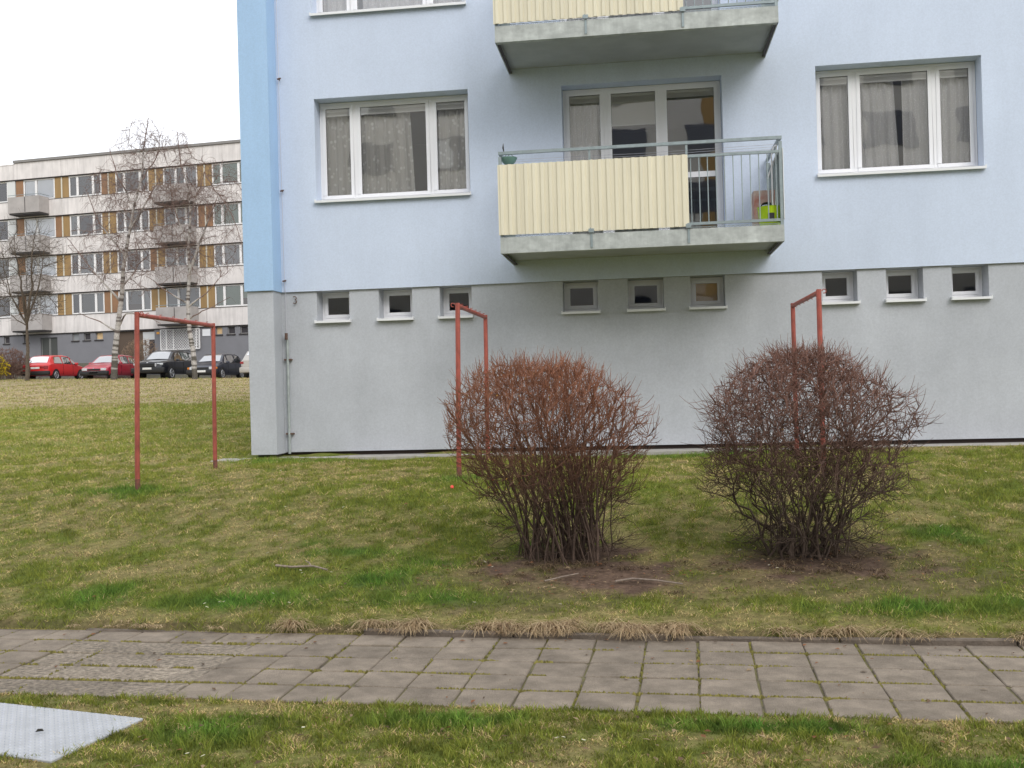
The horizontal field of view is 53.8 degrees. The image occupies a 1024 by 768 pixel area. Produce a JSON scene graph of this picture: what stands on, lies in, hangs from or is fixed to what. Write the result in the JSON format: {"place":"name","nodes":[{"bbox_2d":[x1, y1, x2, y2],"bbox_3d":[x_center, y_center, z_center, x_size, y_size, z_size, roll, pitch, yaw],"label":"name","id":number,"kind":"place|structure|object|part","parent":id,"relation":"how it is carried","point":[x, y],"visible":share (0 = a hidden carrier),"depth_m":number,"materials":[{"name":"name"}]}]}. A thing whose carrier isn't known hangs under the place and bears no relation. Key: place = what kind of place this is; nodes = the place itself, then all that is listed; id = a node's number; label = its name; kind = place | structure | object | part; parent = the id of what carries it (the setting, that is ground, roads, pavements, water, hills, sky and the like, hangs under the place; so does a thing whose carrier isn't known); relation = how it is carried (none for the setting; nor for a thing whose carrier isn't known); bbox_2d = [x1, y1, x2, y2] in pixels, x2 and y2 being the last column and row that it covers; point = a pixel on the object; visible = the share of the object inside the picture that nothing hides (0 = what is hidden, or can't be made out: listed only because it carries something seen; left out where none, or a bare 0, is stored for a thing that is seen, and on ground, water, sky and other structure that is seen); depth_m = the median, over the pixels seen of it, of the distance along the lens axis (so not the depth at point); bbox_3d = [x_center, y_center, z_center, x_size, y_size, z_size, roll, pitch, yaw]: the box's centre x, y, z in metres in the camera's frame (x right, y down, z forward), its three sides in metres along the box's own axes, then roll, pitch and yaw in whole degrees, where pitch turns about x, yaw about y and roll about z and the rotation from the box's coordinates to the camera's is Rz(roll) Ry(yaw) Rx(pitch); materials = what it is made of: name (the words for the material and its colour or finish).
{"place":"outdoors","nodes":[
{"label":"outdoors","id":0,"kind":"place"},
{"bbox_2d":[0,0,239,164],"label":"sky","id":1,"kind":"structure","parent":0,"point":[72,71],"materials":[{"name":"white"}]},
{"bbox_2d":[0,377,251,464],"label":"grass","id":2,"kind":"structure","parent":0,"point":[17,422],"depth_m":24.14,"materials":[{"name":"green plant"}]},
{"bbox_2d":[0,363,1023,767],"bbox_3d":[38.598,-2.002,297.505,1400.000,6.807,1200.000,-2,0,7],"label":"lawn","id":3,"kind":"structure","parent":0,"point":[626,589],"depth_m":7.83,"materials":[{"name":"green plant"}]},
{"bbox_2d":[0,354,10,379],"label":"shrub","id":4,"kind":"object","parent":3,"relation":"on","point":[3,372],"visible":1,"depth_m":54.45,"materials":[{"name":"yellow plant"}]},
{"bbox_2d":[0,347,30,378],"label":"shrub","id":5,"kind":"object","parent":3,"relation":"on","point":[17,368],"visible":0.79,"depth_m":55.39,"materials":[{"name":"brown plant"}]},
{"bbox_2d":[1,361,67,378],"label":"hedge","id":6,"kind":"object","parent":3,"relation":"on","point":[17,376],"visible":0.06,"depth_m":65.08,"materials":[{"name":"plant"}]},
{"bbox_2d":[0,212,70,380],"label":"bare tree","id":7,"kind":"object","parent":3,"relation":"on","point":[27,312],"visible":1,"depth_m":52.94,"materials":[{"name":"brown plant"}]},
{"bbox_2d":[0,703,142,762],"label":"cover plate","id":8,"kind":"object","parent":3,"relation":"on","point":[20,725],"visible":0.99,"depth_m":4.81,"materials":[{"name":"metal"}]},
{"bbox_2d":[93,376,130,378],"bbox_3d":[-25.612,-0.692,64.325,4.337,0.992,1.400,-2,0,7],"label":"hedge","id":9,"kind":"object","parent":3,"relation":"on","point":[101,377],"visible":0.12,"depth_m":64.11,"materials":[{"name":"plant"}]},
{"bbox_2d":[0,139,248,363],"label":"apartment block","id":10,"kind":"structure","parent":3,"relation":"on","point":[49,191],"depth_m":71.54,"materials":[{"name":"white concrete"}]},
{"bbox_2d":[0,182,7,202],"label":"window","id":11,"kind":"structure","parent":10,"relation":"in","point":[3,185],"depth_m":73.79,"materials":[{"name":"white glass"}]},
{"bbox_2d":[0,220,8,240],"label":"window","id":12,"kind":"structure","parent":10,"relation":"in","point":[2,223],"depth_m":73.79,"materials":[{"name":"white glass"}]},
{"bbox_2d":[0,259,9,279],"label":"window","id":13,"kind":"structure","parent":10,"relation":"in","point":[1,260],"depth_m":73.79,"materials":[{"name":"white glass"}]},
{"bbox_2d":[0,297,10,317],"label":"window","id":14,"kind":"structure","parent":10,"relation":"in","point":[8,307],"depth_m":73.79,"materials":[{"name":"white"}]},
{"bbox_2d":[3,336,9,344],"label":"window","id":15,"kind":"structure","parent":10,"relation":"in","point":[7,339],"depth_m":73.75,"materials":[{"name":"grey glass"}]},
{"bbox_2d":[23,178,54,198],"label":"window","id":16,"kind":"structure","parent":10,"relation":"in","point":[46,186],"depth_m":73.04,"materials":[{"name":"white"}]},
{"bbox_2d":[24,217,55,237],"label":"window","id":17,"kind":"structure","parent":10,"relation":"in","point":[49,221],"depth_m":73.02,"materials":[{"name":"white glass"}]},
{"bbox_2d":[25,256,56,275],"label":"window","id":18,"kind":"structure","parent":10,"relation":"in","point":[52,258],"depth_m":72.97,"materials":[{"name":"white glass"}]},
{"bbox_2d":[26,294,57,314],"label":"window","id":19,"kind":"structure","parent":10,"relation":"in","point":[50,303],"depth_m":72.97,"materials":[{"name":"white"}]},
{"bbox_2d":[41,337,57,355],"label":"cellar door","id":20,"kind":"structure","parent":10,"relation":"in","point":[49,346],"depth_m":72.90,"materials":[{"name":"grey"}]},
{"bbox_2d":[71,333,79,341],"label":"window","id":21,"kind":"structure","parent":10,"relation":"in","point":[76,335],"depth_m":72.40,"materials":[{"name":"grey glass"}]},
{"bbox_2d":[69,174,101,196],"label":"window","id":22,"kind":"structure","parent":10,"relation":"in","point":[75,190],"depth_m":72.20,"materials":[{"name":"white"}]},
{"bbox_2d":[70,213,102,235],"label":"window","id":23,"kind":"structure","parent":10,"relation":"in","point":[73,225],"depth_m":72.20,"materials":[{"name":"white glass"}]},
{"bbox_2d":[82,333,90,341],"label":"window","id":24,"kind":"structure","parent":10,"relation":"in","point":[87,335],"depth_m":72.15,"materials":[{"name":"grey glass"}]},
{"bbox_2d":[71,252,103,274],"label":"window","id":25,"kind":"structure","parent":10,"relation":"in","point":[90,256],"depth_m":72.13,"materials":[{"name":"white glass"}]},
{"bbox_2d":[72,292,104,313],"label":"window","id":26,"kind":"structure","parent":10,"relation":"in","point":[82,303],"depth_m":72.13,"materials":[{"name":"white"}]},
{"bbox_2d":[94,332,103,340],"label":"window","id":27,"kind":"structure","parent":10,"relation":"in","point":[99,334],"depth_m":71.92,"materials":[{"name":"yellow glass"}]},
{"bbox_2d":[115,170,148,192],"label":"window","id":28,"kind":"structure","parent":10,"relation":"in","point":[119,175],"depth_m":71.29,"materials":[{"name":"white"}]},
{"bbox_2d":[116,210,149,232],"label":"window","id":29,"kind":"structure","parent":10,"relation":"in","point":[118,223],"depth_m":71.24,"materials":[{"name":"white glass"}]},
{"bbox_2d":[117,249,150,271],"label":"window","id":30,"kind":"structure","parent":10,"relation":"in","point":[144,262],"depth_m":71.15,"materials":[{"name":"white glass"}]},
{"bbox_2d":[118,289,151,311],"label":"window","id":31,"kind":"structure","parent":10,"relation":"in","point":[144,299],"depth_m":71.19,"materials":[{"name":"white"}]},
{"bbox_2d":[143,332,154,358],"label":"entrance door","id":32,"kind":"structure","parent":10,"relation":"in","point":[146,335],"depth_m":71.00,"materials":[{"name":"grey"}]},
{"bbox_2d":[163,165,196,186],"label":"window","id":33,"kind":"structure","parent":10,"relation":"in","point":[167,169],"depth_m":70.34,"materials":[{"name":"white"}]},
{"bbox_2d":[164,206,198,225],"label":"window","id":34,"kind":"structure","parent":10,"relation":"in","point":[187,222],"depth_m":70.34,"materials":[{"name":"white glass"}]},
{"bbox_2d":[165,246,199,267],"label":"window","id":35,"kind":"structure","parent":10,"relation":"in","point":[185,258],"depth_m":70.33,"materials":[{"name":"white glass"}]},
{"bbox_2d":[166,286,200,307],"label":"window","id":36,"kind":"structure","parent":10,"relation":"in","point":[171,300],"depth_m":70.34,"materials":[{"name":"white"}]},
{"bbox_2d":[215,327,222,335],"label":"window","id":37,"kind":"structure","parent":10,"relation":"in","point":[219,329],"depth_m":69.66,"materials":[{"name":"yellow glass"}]},
{"bbox_2d":[212,161,240,184],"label":"window","id":38,"kind":"structure","parent":10,"relation":"in","point":[237,165],"depth_m":69.47,"materials":[{"name":"white"}]},
{"bbox_2d":[213,202,242,225],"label":"window","id":39,"kind":"structure","parent":10,"relation":"in","point":[237,214],"depth_m":69.44,"materials":[{"name":"white glass"}]},
{"bbox_2d":[214,243,243,266],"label":"window","id":40,"kind":"structure","parent":10,"relation":"in","point":[239,254],"depth_m":69.46,"materials":[{"name":"white glass"}]},
{"bbox_2d":[226,326,235,334],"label":"window","id":41,"kind":"structure","parent":10,"relation":"in","point":[231,329],"depth_m":69.46,"materials":[{"name":"grey"}]},
{"bbox_2d":[215,284,247,306],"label":"window","id":42,"kind":"structure","parent":10,"relation":"in","point":[236,292],"depth_m":69.46,"materials":[{"name":"white glass"}]},
{"bbox_2d":[239,326,247,334],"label":"window","id":43,"kind":"structure","parent":10,"relation":"in","point":[244,329],"depth_m":69.22,"materials":[{"name":"grey glass"}]},
{"bbox_2d":[64,118,184,379],"bbox_3d":[-20.529,-7.050,53.006,7.126,13.845,5.485,-2,0,7],"label":"birch tree","id":44,"kind":"object","parent":3,"relation":"on","point":[116,330],"visible":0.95,"depth_m":52.93,"materials":[{"name":"grey plant"}]},
{"bbox_2d":[122,339,154,360],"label":"shrub","id":45,"kind":"object","parent":3,"relation":"on","point":[143,349],"visible":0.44,"depth_m":65.55,"materials":[{"name":"brown plant"}]},
{"bbox_2d":[134,311,217,489],"bbox_3d":[-4.196,0.238,12.712,0.158,2.151,2.229,-2,0,5],"label":"carpet frame","id":46,"kind":"object","parent":3,"relation":"on","point":[137,315],"visible":0.89,"depth_m":11.64,"materials":[{"name":"red paint"}]},
{"bbox_2d":[134,130,242,378],"bbox_3d":[-16.634,-6.817,52.516,6.554,13.339,5.016,-2,0,7],"label":"birch tree","id":47,"kind":"object","parent":3,"relation":"on","point":[190,265],"visible":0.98,"depth_m":52.46,"materials":[{"name":"grey plant"}]},
{"bbox_2d":[275,560,327,569],"bbox_3d":[-1.673,1.454,8.112,0.474,0.058,0.107,-2,0,17],"label":"stick","id":48,"kind":"object","parent":3,"relation":"on","point":[298,566],"visible":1,"depth_m":8.10,"materials":[{"name":"brown wood"}]},
{"bbox_2d":[451,303,489,476],"bbox_3d":[-0.501,0.114,12.872,0.112,2.144,2.160,-2,0,7],"label":"carpet frame","id":49,"kind":"object","parent":3,"relation":"on","point":[458,306],"visible":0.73,"depth_m":11.81,"materials":[{"name":"red paint"}]},
{"bbox_2d":[2,628,1023,648],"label":"kerb","id":50,"kind":"structure","parent":3,"relation":"on","point":[963,642],"depth_m":6.25,"materials":[{"name":"concrete"}]},
{"bbox_2d":[98,418,986,756],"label":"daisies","id":51,"kind":"object","parent":3,"relation":"on","point":[302,572],"visible":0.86,"depth_m":8.05,"materials":[{"name":"white plant"}]},
{"bbox_2d":[65,613,1023,644],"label":"dry grass","id":52,"kind":"structure","parent":3,"relation":"on","point":[565,626],"depth_m":6.40,"materials":[{"name":"brown plant"}]},
{"bbox_2d":[438,345,661,566],"bbox_3d":[0.304,0.576,8.224,1.842,1.792,1.747,-2,0,7],"label":"bush","id":53,"kind":"object","parent":3,"relation":"on","point":[589,535],"visible":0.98,"depth_m":8.04,"materials":[{"name":"brown plant"}]},
{"bbox_2d":[544,573,578,581],"bbox_3d":[0.370,1.441,7.529,0.301,0.032,0.020,-1,0,-30],"label":"stick","id":54,"kind":"object","parent":3,"relation":"on","point":[560,577],"visible":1,"depth_m":7.52,"materials":[{"name":"brown wood"}]},
{"bbox_2d":[210,442,1023,461],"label":"apron","id":55,"kind":"object","parent":3,"relation":"on","point":[649,452],"visible":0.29,"depth_m":14.42,"materials":[{"name":"concrete"}]},
{"bbox_2d":[237,0,1023,456],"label":"apartment building","id":56,"kind":"structure","parent":3,"relation":"on","point":[393,206],"depth_m":14.57,"materials":[{"name":"blue paint"}]},
{"bbox_2d":[314,292,351,323],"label":"window","id":57,"kind":"structure","parent":56,"relation":"in","point":[327,318],"depth_m":15.48,"materials":[{"name":"white plastic"}]},
{"bbox_2d":[309,0,465,16],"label":"window","id":58,"kind":"structure","parent":56,"relation":"in","point":[324,7],"depth_m":15.39,"materials":[{"name":"white plastic"}]},
{"bbox_2d":[314,94,471,202],"bbox_3d":[-1.775,-3.533,15.235,2.382,1.571,0.489,-2,0,7],"label":"window","id":59,"kind":"structure","parent":56,"relation":"in","point":[366,149],"depth_m":15.38,"materials":[{"name":"white plastic"}]},
{"bbox_2d":[377,289,413,320],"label":"window","id":60,"kind":"structure","parent":56,"relation":"in","point":[388,316],"depth_m":15.35,"materials":[{"name":"white plastic"}]},
{"bbox_2d":[438,287,473,318],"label":"window","id":61,"kind":"structure","parent":56,"relation":"in","point":[448,313],"depth_m":15.24,"materials":[{"name":"white plastic"}]},
{"bbox_2d":[502,145,516,164],"bbox_3d":[-0.044,-3.080,13.515,0.230,0.290,0.230,-2,0,7],"label":"hanging bowl","id":62,"kind":"object","parent":56,"relation":"hanging from","point":[506,160],"visible":0.96,"depth_m":13.45,"materials":[{"name":"teal plastic"}]},
{"bbox_2d":[561,282,599,314],"bbox_3d":[1.017,-1.264,14.851,0.564,0.484,0.402,-2,0,7],"label":"window","id":63,"kind":"structure","parent":56,"relation":"in","point":[594,308],"depth_m":14.99,"materials":[{"name":"white plastic"}]},
{"bbox_2d":[560,0,717,21],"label":"window","id":64,"kind":"structure","parent":56,"relation":"in","point":[713,1],"depth_m":14.89,"materials":[{"name":"white plastic"}]},
{"bbox_2d":[563,81,723,233],"bbox_3d":[1.927,-3.258,14.905,2.300,2.246,0.187,-2,0,7],"label":"window","id":65,"kind":"structure","parent":56,"relation":"in","point":[588,118],"depth_m":14.87,"materials":[{"name":"white plastic"}]},
{"bbox_2d":[627,279,665,311],"bbox_3d":[1.954,-1.290,14.729,0.554,0.484,0.402,-2,0,7],"label":"window","id":66,"kind":"structure","parent":56,"relation":"in","point":[659,306],"depth_m":14.87,"materials":[{"name":"white plastic"}]},
{"bbox_2d":[689,277,727,309],"bbox_3d":[2.827,-1.315,14.620,0.534,0.484,0.412,-2,0,7],"label":"window","id":67,"kind":"structure","parent":56,"relation":"in","point":[706,293],"depth_m":14.78,"materials":[{"name":"white plastic"}]},
{"bbox_2d":[757,205,779,225],"bbox_3d":[3.369,-2.166,13.194,0.330,0.285,0.330,-2,0,7],"label":"bucket","id":68,"kind":"object","parent":56,"relation":"on","point":[772,211],"visible":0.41,"depth_m":13.07,"materials":[{"name":"green plastic"}]},
{"bbox_2d":[768,144,776,204],"bbox_3d":[3.415,-2.614,13.159,0.170,1.009,0.106,-1,0,-37],"label":"drying rack","id":69,"kind":"object","parent":56,"relation":"attached to","point":[772,182],"visible":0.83,"depth_m":13.14,"materials":[{"name":"white metal"}]},
{"bbox_2d":[822,272,860,304],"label":"window","id":70,"kind":"structure","parent":56,"relation":"in","point":[849,299],"depth_m":14.51,"materials":[{"name":"white plastic"}]},
{"bbox_2d":[815,61,986,176],"bbox_3d":[5.431,-3.731,14.298,2.262,1.576,0.487,-2,0,7],"label":"window","id":71,"kind":"structure","parent":56,"relation":"in","point":[857,131],"depth_m":14.43,"materials":[{"name":"white plastic"}]},
{"bbox_2d":[885,269,926,302],"bbox_3d":[5.517,-1.389,14.266,0.544,0.484,0.402,-2,0,7],"label":"window","id":72,"kind":"structure","parent":56,"relation":"in","point":[913,296],"depth_m":14.39,"materials":[{"name":"white plastic"}]},
{"bbox_2d":[951,266,992,299],"bbox_3d":[6.385,-1.413,14.153,0.534,0.484,0.402,-2,0,7],"label":"window","id":73,"kind":"structure","parent":56,"relation":"in","point":[978,293],"depth_m":14.28,"materials":[{"name":"white plastic"}]},
{"bbox_2d":[615,578,682,583],"bbox_3d":[0.997,1.430,7.338,0.492,0.025,0.091,-2,0,15],"label":"stick","id":74,"kind":"object","parent":3,"relation":"on","point":[621,580],"visible":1,"depth_m":7.36,"materials":[{"name":"brown wood"}]},
{"bbox_2d":[468,549,945,594],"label":"dead grass","id":75,"kind":"structure","parent":3,"relation":"on","point":[544,565],"depth_m":7.71,"materials":[{"name":"brown plant"}]},
{"bbox_2d":[791,289,826,463],"bbox_3d":[3.569,0.014,12.116,0.113,2.134,2.010,-2,0,7],"label":"carpet frame","id":76,"kind":"object","parent":3,"relation":"on","point":[817,294],"visible":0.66,"depth_m":11.16,"materials":[{"name":"red paint"}]},
{"bbox_2d":[681,335,942,565],"bbox_3d":[2.347,0.501,8.050,1.986,1.821,1.792,-2,0,7],"label":"bush","id":77,"kind":"object","parent":3,"relation":"on","point":[804,357],"visible":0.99,"depth_m":7.82,"materials":[{"name":"brown plant"}]},
{"bbox_2d":[0,629,1023,723],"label":"path","id":78,"kind":"structure","parent":0,"point":[573,667],"depth_m":5.66,"materials":[{"name":"concrete"}]},
{"bbox_2d":[0,627,1023,719],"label":"moss","id":79,"kind":"object","parent":78,"relation":"on","point":[578,692],"visible":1,"depth_m":5.74,"materials":[{"name":"green plant"}]},
{"bbox_2d":[14,463,1023,767],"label":"fallen leaves","id":80,"kind":"object","parent":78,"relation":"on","point":[604,601],"visible":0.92,"depth_m":7.33,"materials":[{"name":"brown plant"}]},
{"bbox_2d":[0,689,1023,767],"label":"grass","id":81,"kind":"structure","parent":0,"point":[437,719],"depth_m":4.56,"materials":[{"name":"green plant"}]},
{"bbox_2d":[751,190,778,225],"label":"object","id":82,"kind":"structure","parent":0,"point":[763,198],"depth_m":13.47,"materials":[{"name":"brown cardboard"}]},
{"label":"car park","id":83,"kind":"structure","parent":0,"visible":0},
{"bbox_2d":[21,355,83,378],"bbox_3d":[-26.119,-0.893,57.710,1.960,1.488,3.930,-2,0,7],"label":"parked car","id":84,"kind":"object","parent":83,"relation":"on","point":[55,366],"visible":0.8,"depth_m":56.41,"materials":[{"name":"red paint"}]},
{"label":"rear window","id":85,"kind":"part","parent":84,"relation":"part of","materials":[{"name":"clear glass"}]},
{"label":"side window","id":86,"kind":"part","parent":84,"relation":"part of","materials":[{"name":"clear glass"}]},
{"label":"side window","id":87,"kind":"part","parent":84,"relation":"part of","materials":[{"name":"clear glass"}]},
{"bbox_2d":[79,355,133,378],"bbox_3d":[-22.697,-0.912,57.265,1.960,1.488,3.930,-2,0,7],"label":"parked car","id":88,"kind":"object","parent":83,"relation":"on","point":[100,366],"visible":0.57,"depth_m":56.40,"materials":[{"name":"red metal"}]},
{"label":"side window","id":89,"kind":"part","parent":88,"relation":"part of","materials":[{"name":"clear glass"}]},
{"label":"side window","id":90,"kind":"part","parent":88,"relation":"part of","materials":[{"name":"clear glass"}]},
{"bbox_2d":[131,349,197,378],"bbox_3d":[-19.592,-1.063,57.358,2.200,1.774,4.745,-2,0,7],"label":"parked car","id":91,"kind":"object","parent":83,"relation":"on","point":[168,364],"visible":0.73,"depth_m":56.27,"materials":[{"name":"black paint"}]},
{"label":"side window","id":92,"kind":"part","parent":91,"relation":"part of","materials":[{"name":"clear glass"}]},
{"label":"side window","id":93,"kind":"part","parent":91,"relation":"part of","materials":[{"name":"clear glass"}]},
{"bbox_2d":[186,353,243,377],"bbox_3d":[-16.506,-0.959,56.554,2.020,1.519,4.254,-2,0,7],"label":"parked car","id":94,"kind":"object","parent":83,"relation":"on","point":[228,364],"visible":0.65,"depth_m":55.69,"materials":[{"name":"black paint"}]},
{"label":"side window","id":95,"kind":"part","parent":94,"relation":"part of","materials":[{"name":"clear glass"}]},
{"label":"side window","id":96,"kind":"part","parent":94,"relation":"part of","materials":[{"name":"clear glass"}]},
{"bbox_2d":[239,351,248,377],"bbox_3d":[-13.511,-1.098,56.581,2.080,1.767,4.740,-2,0,7],"label":"parked car","id":97,"kind":"object","parent":83,"relation":"on","point":[244,367],"visible":0.11,"depth_m":54.37,"materials":[{"name":"silver metal"}]}
]}

